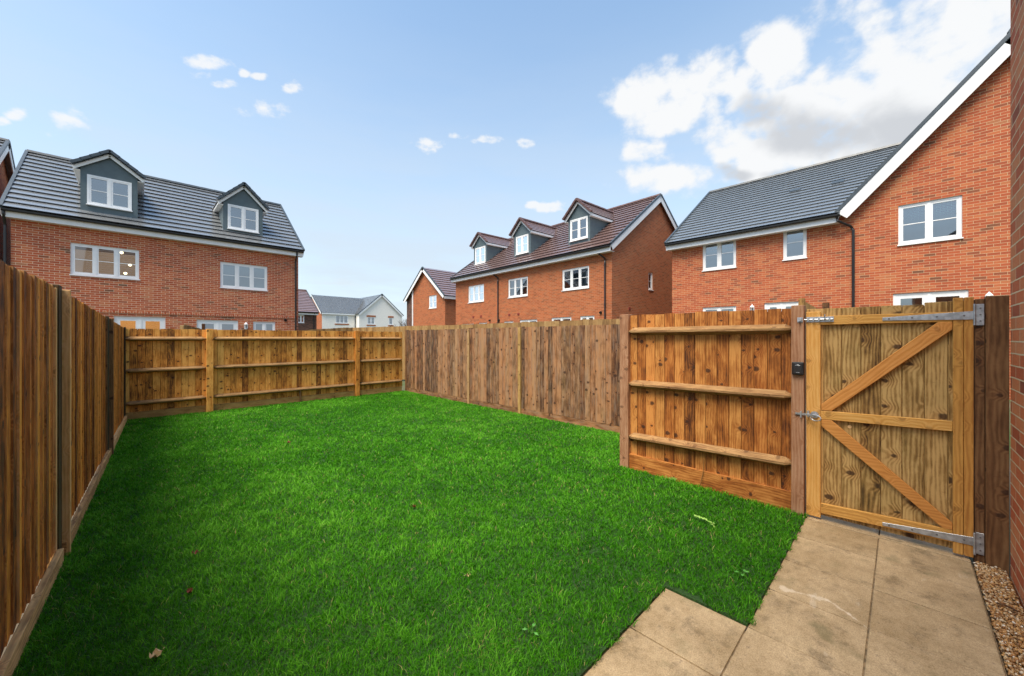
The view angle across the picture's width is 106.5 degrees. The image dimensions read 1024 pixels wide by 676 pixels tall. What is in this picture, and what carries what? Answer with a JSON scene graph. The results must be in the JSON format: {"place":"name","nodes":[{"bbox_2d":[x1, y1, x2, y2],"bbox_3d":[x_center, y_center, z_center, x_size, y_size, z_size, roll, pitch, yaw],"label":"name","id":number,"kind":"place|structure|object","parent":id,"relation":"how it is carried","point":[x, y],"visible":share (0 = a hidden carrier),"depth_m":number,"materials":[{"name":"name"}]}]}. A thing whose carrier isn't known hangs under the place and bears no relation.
{"place":"outdoors","nodes":[
{"label":"outdoors","id":0,"kind":"place"},
{"bbox_2d":[390,318,406,326],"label":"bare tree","id":1,"kind":"object","parent":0,"point":[401,323],"visible":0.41,"depth_m":47.74,"materials":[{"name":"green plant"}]},
{"bbox_2d":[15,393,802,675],"bbox_3d":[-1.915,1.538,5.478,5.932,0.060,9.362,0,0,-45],"label":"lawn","id":2,"kind":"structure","parent":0,"point":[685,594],"depth_m":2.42,"materials":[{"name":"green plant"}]},
{"bbox_2d":[523,623,537,634],"bbox_3d":[0.089,1.483,1.934,0.077,0.032,0.078,0,0,-8],"label":"weed","id":3,"kind":"object","parent":2,"relation":"on","point":[534,624],"visible":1,"depth_m":1.94,"materials":[{"name":"green plant"}]},
{"bbox_2d":[694,514,714,526],"bbox_3d":[1.551,1.477,3.087,0.046,0.046,0.184,0,0,-34],"label":"weed","id":4,"kind":"object","parent":2,"relation":"on","point":[704,519],"visible":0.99,"depth_m":3.09,"materials":[{"name":"green plant"}]},
{"bbox_2d":[0,379,1009,675],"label":"ground","id":5,"kind":"structure","parent":0,"point":[90,481],"depth_m":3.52,"materials":[{"name":"green plant"}]},
{"bbox_2d":[0,137,15,265],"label":"brick house","id":6,"kind":"structure","parent":5,"relation":"on","point":[7,166],"depth_m":14.86,"materials":[{"name":"red brick"}]},
{"bbox_2d":[0,260,126,675],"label":"garden fence","id":7,"kind":"object","parent":5,"relation":"on","point":[63,417],"visible":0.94,"depth_m":2.33,"materials":[{"name":"brown wood"}]},
{"bbox_2d":[0,149,304,330],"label":"brick house","id":8,"kind":"structure","parent":5,"relation":"on","point":[119,240],"depth_m":14.58,"materials":[{"name":"red brick"}]},
{"bbox_2d":[69,243,139,279],"bbox_3d":[-14.221,-2.653,13.403,1.690,1.097,0.125,0,0,-45],"label":"window","id":9,"kind":"structure","parent":8,"relation":"in","point":[95,249],"depth_m":13.30,"materials":[{"name":"white plastic"}]},
{"bbox_2d":[114,316,164,329],"bbox_3d":[-13.629,0.311,14.031,1.351,2.178,0.059,0,0,-44],"label":"french door","id":10,"kind":"structure","parent":8,"relation":"in","point":[140,321],"depth_m":14.01,"materials":[{"name":"white plastic"}]},
{"bbox_2d":[197,320,237,330],"bbox_3d":[-12.014,0.336,15.618,1.350,2.128,0.059,0,0,-44],"label":"french door","id":11,"kind":"structure","parent":8,"relation":"in","point":[217,323],"depth_m":15.59,"materials":[{"name":"white plastic"}]},
{"bbox_2d":[220,262,266,290],"bbox_3d":[-11.349,-2.584,16.226,1.700,1.081,0.125,0,0,-45],"label":"window","id":12,"kind":"structure","parent":8,"relation":"in","point":[251,267],"depth_m":16.20,"materials":[{"name":"white plastic"}]},
{"bbox_2d":[253,322,274,329],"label":"window","id":13,"kind":"structure","parent":8,"relation":"in","point":[254,323],"depth_m":16.73,"materials":[{"name":"white plastic"}]},
{"bbox_2d":[149,647,164,657],"bbox_3d":[-1.671,1.476,1.798,0.046,0.031,0.069,0,0,-30],"label":"fallen leaf","id":14,"kind":"object","parent":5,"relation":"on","point":[156,650],"visible":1,"depth_m":1.79,"materials":[{"name":"beige plant"}]},
{"bbox_2d":[180,324,203,329],"bbox_3d":[-10.149,0.605,12.192,0.090,2.030,1.736,0,0,-21],"label":"divider fence","id":15,"kind":"object","parent":5,"relation":"on","point":[184,326],"visible":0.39,"depth_m":11.73,"materials":[{"name":"brown wood"}]},
{"bbox_2d":[126,328,401,419],"bbox_3d":[-5.082,0.718,8.891,5.586,1.805,0.108,0,0,-45],"label":"garden fence","id":16,"kind":"object","parent":5,"relation":"on","point":[174,372],"visible":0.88,"depth_m":8.31,"materials":[{"name":"brown wood"}]},
{"bbox_2d":[298,289,318,329],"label":"brown house","id":17,"kind":"structure","parent":5,"relation":"on","point":[308,312],"depth_m":40.78,"materials":[{"name":"brick"}]},
{"bbox_2d":[298,315,303,322],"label":"window","id":18,"kind":"structure","parent":17,"relation":"in","point":[298,315],"depth_m":40.07,"materials":[{"name":"white plastic"}]},
{"bbox_2d":[311,294,403,328],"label":"white house","id":19,"kind":"structure","parent":5,"relation":"on","point":[380,310],"depth_m":58.14,"materials":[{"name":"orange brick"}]},
{"bbox_2d":[336,315,347,323],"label":"window","id":20,"kind":"structure","parent":19,"relation":"in","point":[336,315],"depth_m":56.56,"materials":[{"name":"white plastic"}]},
{"bbox_2d":[367,317,374,324],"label":"window","id":21,"kind":"structure","parent":19,"relation":"in","point":[367,317],"depth_m":58.28,"materials":[{"name":"white plastic"}]},
{"bbox_2d":[403,267,456,325],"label":"brick house","id":22,"kind":"structure","parent":5,"relation":"on","point":[430,298],"depth_m":32.28,"materials":[{"name":"orange brick"}]},
{"bbox_2d":[429,295,435,308],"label":"window","id":23,"kind":"structure","parent":22,"relation":"in","point":[432,299],"depth_m":31.97,"materials":[{"name":"white plastic"}]},
{"bbox_2d":[301,319,619,379],"bbox_3d":[-2.844,0.573,10.245,3.905,2.094,16.202,0,0,-45],"label":"neighbour fence","id":24,"kind":"object","parent":5,"relation":"on","point":[402,329],"visible":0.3,"depth_m":11.34,"materials":[{"name":"brown wood"}]},
{"bbox_2d":[405,324,619,432],"bbox_3d":[-0.813,0.695,7.740,1.370,1.850,7.630,0,0,-45],"label":"garden fence","id":25,"kind":"object","parent":5,"relation":"on","point":[567,374],"visible":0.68,"depth_m":7.45,"materials":[{"name":"brown wood"}]},
{"bbox_2d":[450,193,677,324],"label":"terraced house","id":26,"kind":"structure","parent":5,"relation":"on","point":[586,260],"depth_m":19.49,"materials":[{"name":"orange brick"}]},
{"bbox_2d":[469,284,483,302],"bbox_3d":[-2.252,-2.807,24.314,0.185,1.110,1.711,0,0,-42],"label":"window","id":27,"kind":"structure","parent":26,"relation":"in","point":[476,292],"depth_m":24.34,"materials":[{"name":"white plastic"}]},
{"bbox_2d":[509,276,527,297],"bbox_3d":[0.336,-2.812,21.348,0.125,1.087,1.652,0,0,-42],"label":"window","id":28,"kind":"structure","parent":26,"relation":"in","point":[521,278],"depth_m":21.30,"materials":[{"name":"white plastic"}]},
{"bbox_2d":[520,319,536,321],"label":"window","id":29,"kind":"structure","parent":26,"relation":"in","point":[531,319],"depth_m":20.72,"materials":[{"name":"white plastic"}]},
{"bbox_2d":[552,317,570,320],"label":"window","id":30,"kind":"structure","parent":26,"relation":"in","point":[558,318],"depth_m":18.96,"materials":[{"name":"white plastic"}]},
{"bbox_2d":[563,266,588,290],"bbox_3d":[3.037,-2.830,18.298,0.125,1.058,1.674,0,0,-42],"label":"window","id":31,"kind":"structure","parent":26,"relation":"in","point":[578,268],"depth_m":18.31,"materials":[{"name":"white plastic"}]},
{"bbox_2d":[581,316,593,319],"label":"window","id":32,"kind":"structure","parent":26,"relation":"in","point":[587,317],"depth_m":17.78,"materials":[{"name":"white plastic"}]},
{"bbox_2d":[648,272,653,290],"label":"window","id":33,"kind":"structure","parent":26,"relation":"in","point":[649,272],"depth_m":19.09,"materials":[{"name":"white plastic"}]},
{"bbox_2d":[620,305,805,514],"bbox_3d":[1.907,0.670,3.909,0.120,1.900,1.746,0,0,-45],"label":"garden fence","id":34,"kind":"object","parent":5,"relation":"on","point":[722,394],"visible":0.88,"depth_m":3.77,"materials":[{"name":"brown wood"}]},
{"bbox_2d":[792,362,803,374],"bbox_3d":[2.437,0.260,3.259,0.032,0.110,0.085,0,0,-45],"label":"gate lock box","id":35,"kind":"object","parent":34,"relation":"attached to","point":[797,368],"visible":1,"depth_m":3.25,"materials":[{"name":"black plastic"}]},
{"bbox_2d":[798,298,829,311],"bbox_3d":[7.642,0.335,9.486,1.638,2.570,0.258,0,0,-31],"label":"divider fence","id":36,"kind":"object","parent":5,"relation":"on","point":[801,301],"visible":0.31,"depth_m":9.36,"materials":[{"name":"brown wood"}]},
{"bbox_2d":[664,29,1009,399],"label":"brick house","id":37,"kind":"structure","parent":5,"relation":"on","point":[919,214],"depth_m":11.74,"materials":[{"name":"red brick"}]},
{"bbox_2d":[702,241,736,271],"bbox_3d":[7.959,-3.219,14.696,0.125,1.203,1.222,0,0,-45],"label":"window","id":38,"kind":"structure","parent":37,"relation":"in","point":[719,246],"depth_m":14.69,"materials":[{"name":"white plastic"}]},
{"bbox_2d":[703,306,735,310],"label":"window","id":39,"kind":"structure","parent":37,"relation":"in","point":[726,307],"depth_m":14.69,"materials":[{"name":"white plastic"}]},
{"bbox_2d":[765,301,797,311],"bbox_3d":[9.371,0.081,13.307,0.059,2.639,0.983,0,0,-44],"label":"french door","id":40,"kind":"structure","parent":37,"relation":"in","point":[780,305],"depth_m":13.30,"materials":[{"name":"white plastic"}]},
{"bbox_2d":[782,229,806,260],"bbox_3d":[9.619,-3.246,13.007,0.125,1.171,0.693,0,0,-45],"label":"window","id":41,"kind":"structure","parent":37,"relation":"in","point":[785,258],"depth_m":12.98,"materials":[{"name":"white plastic"}]},
{"bbox_2d":[897,195,963,245],"bbox_3d":[11.782,-3.285,10.806,0.125,1.185,1.259,0,0,-45],"label":"window","id":42,"kind":"structure","parent":37,"relation":"in","point":[928,205],"depth_m":10.79,"materials":[{"name":"white plastic"}]},
{"bbox_2d":[893,290,967,304],"bbox_3d":[11.806,0.048,10.829,0.059,2.704,1.438,0,0,-44],"label":"french door","id":43,"kind":"structure","parent":37,"relation":"in","point":[926,297],"depth_m":10.81,"materials":[{"name":"white plastic"}]},
{"bbox_2d":[807,517,970,562],"bbox_3d":[2.813,1.543,2.922,0.041,0.054,0.891,0,0,-45],"label":"edging strip","id":44,"kind":"object","parent":5,"relation":"on","point":[901,542],"visible":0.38,"depth_m":2.86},
{"bbox_2d":[973,295,1008,575],"bbox_3d":[3.234,0.670,2.584,0.105,1.900,0.144,0,0,-45],"label":"gate post","id":45,"kind":"object","parent":5,"relation":"on","point":[991,429],"visible":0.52,"depth_m":2.54,"materials":[{"name":"brown wood"}]},
{"bbox_2d":[795,297,983,557],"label":"garden gate","id":46,"kind":"structure","parent":45,"relation":"attached to","point":[889,413],"depth_m":2.89,"materials":[{"name":"brown wood"}]},
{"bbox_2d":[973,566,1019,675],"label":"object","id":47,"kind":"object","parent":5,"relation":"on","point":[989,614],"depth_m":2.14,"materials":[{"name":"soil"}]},
{"bbox_2d":[1010,0,1023,609],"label":"brick house","id":48,"kind":"structure","parent":5,"relation":"on","point":[1017,293],"depth_m":2.30,"materials":[{"name":"red brick"}]},
{"bbox_2d":[0,0,1009,325],"label":"sky","id":49,"kind":"structure","parent":0,"point":[388,135],"materials":[{"name":"blue"}]},
{"bbox_2d":[584,515,1006,675],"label":"patio","id":50,"kind":"structure","parent":0,"point":[928,616],"depth_m":2.03,"materials":[{"name":"grey concrete"}]},
{"bbox_2d":[583,518,805,675],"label":"soil edge","id":51,"kind":"object","parent":50,"relation":"on","point":[708,608],"visible":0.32,"depth_m":2.12,"materials":[{"name":"brown soil"}]},
{"bbox_2d":[973,561,1023,675],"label":"gravel","id":52,"kind":"structure","parent":0,"point":[995,584],"depth_m":2.10,"materials":[{"name":"beige gravel"}]},
{"bbox_2d":[996,600,1017,611],"bbox_3d":[2.759,1.498,2.138,0.033,0.013,0.085,0,0,-8],"label":"twig","id":53,"kind":"object","parent":52,"relation":"on","point":[1000,603],"visible":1,"depth_m":2.14,"materials":[{"name":"brown wood"}]}
]}

